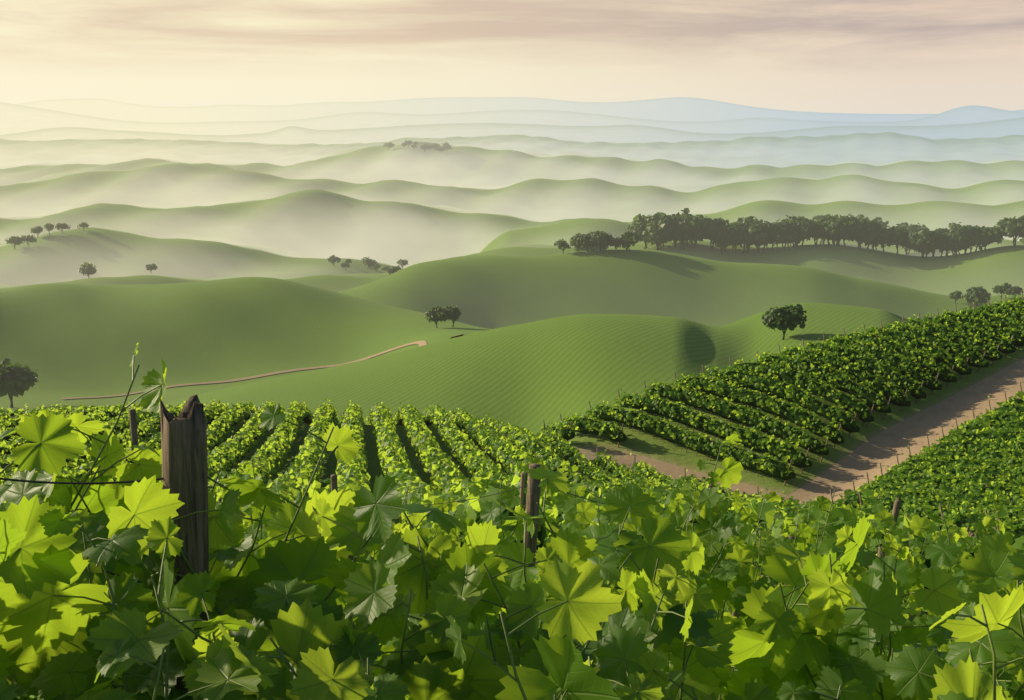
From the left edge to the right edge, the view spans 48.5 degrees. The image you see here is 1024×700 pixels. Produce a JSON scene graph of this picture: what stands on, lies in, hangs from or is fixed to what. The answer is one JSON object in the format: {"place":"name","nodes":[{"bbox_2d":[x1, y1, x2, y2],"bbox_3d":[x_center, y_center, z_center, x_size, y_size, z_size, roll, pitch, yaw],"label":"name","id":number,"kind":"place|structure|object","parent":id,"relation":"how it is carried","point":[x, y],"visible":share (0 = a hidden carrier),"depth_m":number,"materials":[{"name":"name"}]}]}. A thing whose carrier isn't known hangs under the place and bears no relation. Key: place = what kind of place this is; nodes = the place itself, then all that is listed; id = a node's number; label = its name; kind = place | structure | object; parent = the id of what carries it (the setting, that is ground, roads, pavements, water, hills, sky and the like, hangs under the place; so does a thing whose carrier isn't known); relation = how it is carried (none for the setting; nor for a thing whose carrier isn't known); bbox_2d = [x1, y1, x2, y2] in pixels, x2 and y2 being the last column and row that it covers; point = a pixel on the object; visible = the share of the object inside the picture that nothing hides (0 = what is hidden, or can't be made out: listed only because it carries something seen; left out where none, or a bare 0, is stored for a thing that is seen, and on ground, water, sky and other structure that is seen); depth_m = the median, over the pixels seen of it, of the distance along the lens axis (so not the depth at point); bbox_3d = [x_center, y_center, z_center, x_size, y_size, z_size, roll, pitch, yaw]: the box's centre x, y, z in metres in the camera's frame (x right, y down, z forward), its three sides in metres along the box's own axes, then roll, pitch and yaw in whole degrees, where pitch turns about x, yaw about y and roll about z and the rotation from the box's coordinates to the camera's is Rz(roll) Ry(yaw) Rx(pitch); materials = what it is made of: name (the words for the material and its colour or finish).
{"place":"outdoors","nodes":[
{"label":"outdoors","id":0,"kind":"place"},
{"bbox_2d":[0,97,1023,699],"bbox_3d":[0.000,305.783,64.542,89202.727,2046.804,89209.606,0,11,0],"label":"ground","id":1,"kind":"structure","parent":0,"point":[238,225],"depth_m":1247.63,"materials":[{"name":"green plant"}]},
{"bbox_2d":[61,333,465,398],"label":"track","id":2,"kind":"structure","parent":1,"relation":"on","point":[420,343],"depth_m":492.58,"materials":[{"name":"beige soil"}]},
{"bbox_2d":[0,407,996,609],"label":"vine rows","id":3,"kind":"object","parent":1,"relation":"on","point":[865,559],"visible":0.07,"depth_m":65.88,"materials":[{"name":"green plant"}]},
{"bbox_2d":[0,399,1008,575],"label":"vine leaves","id":4,"kind":"object","parent":3,"relation":"attached to","point":[355,474],"visible":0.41,"depth_m":62.01,"materials":[{"name":"green plant"}]},
{"bbox_2d":[4,407,1000,613],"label":"vineyard posts","id":5,"kind":"object","parent":1,"relation":"on","point":[895,510],"visible":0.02,"depth_m":14.15,"materials":[{"name":"brown wood"}]},
{"bbox_2d":[129,395,884,698],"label":"vineyard posts","id":6,"kind":"object","parent":1,"relation":"on","point":[184,454],"visible":0.27,"depth_m":2.97,"materials":[{"name":"brown wood"}]},
{"bbox_2d":[0,477,735,582],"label":"trellis wire","id":7,"kind":"object","parent":6,"relation":"on","point":[84,483],"visible":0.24,"depth_m":2.95,"materials":[{"name":"grey metal"}]},
{"bbox_2d":[0,355,1023,699],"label":"vine shoots","id":8,"kind":"object","parent":1,"relation":"on","point":[516,679],"visible":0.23,"depth_m":3.06,"materials":[{"name":"green plant"}]},
{"bbox_2d":[0,343,1023,699],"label":"vine leaves","id":9,"kind":"object","parent":8,"relation":"attached to","point":[48,641],"visible":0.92,"depth_m":2.96,"materials":[{"name":"green plant"}]},
{"bbox_2d":[0,140,1023,430],"bbox_3d":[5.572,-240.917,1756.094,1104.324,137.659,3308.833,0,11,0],"label":"trees","id":10,"kind":"object","parent":1,"relation":"on","point":[656,228],"depth_m":930.89,"materials":[{"name":"green plant"}]},
{"bbox_2d":[543,291,1022,485],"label":"vineyard posts","id":11,"kind":"object","parent":1,"relation":"on","point":[816,396],"visible":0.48,"depth_m":87.92,"materials":[{"name":"brown wood"}]},
{"bbox_2d":[540,295,1023,475],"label":"vine leaves","id":12,"kind":"object","parent":11,"relation":"attached to","point":[927,354],"visible":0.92,"depth_m":88.12,"materials":[{"name":"green plant"}]},
{"bbox_2d":[552,300,1023,479],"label":"vine rows","id":13,"kind":"object","parent":11,"relation":"attached to","point":[848,425],"visible":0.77,"depth_m":87.44,"materials":[{"name":"green plant"}]},
{"bbox_2d":[830,382,1023,517],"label":"vineyard posts","id":14,"kind":"object","parent":1,"relation":"on","point":[920,473],"visible":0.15,"depth_m":69.45,"materials":[{"name":"brown wood"}]},
{"bbox_2d":[830,383,1023,544],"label":"grapevine rows","id":15,"kind":"object","parent":14,"relation":"attached to","point":[1003,497],"visible":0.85,"depth_m":63.86,"materials":[{"name":"green plant"}]},
{"bbox_2d":[0,0,1023,113],"label":"sky","id":16,"kind":"structure","parent":0,"point":[822,56],"materials":[{"name":"beige"}]},
{"bbox_2d":[587,358,1023,505],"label":"dirt track","id":17,"kind":"structure","parent":0,"point":[885,447],"depth_m":81.73,"materials":[{"name":"brown soil"}]}
]}

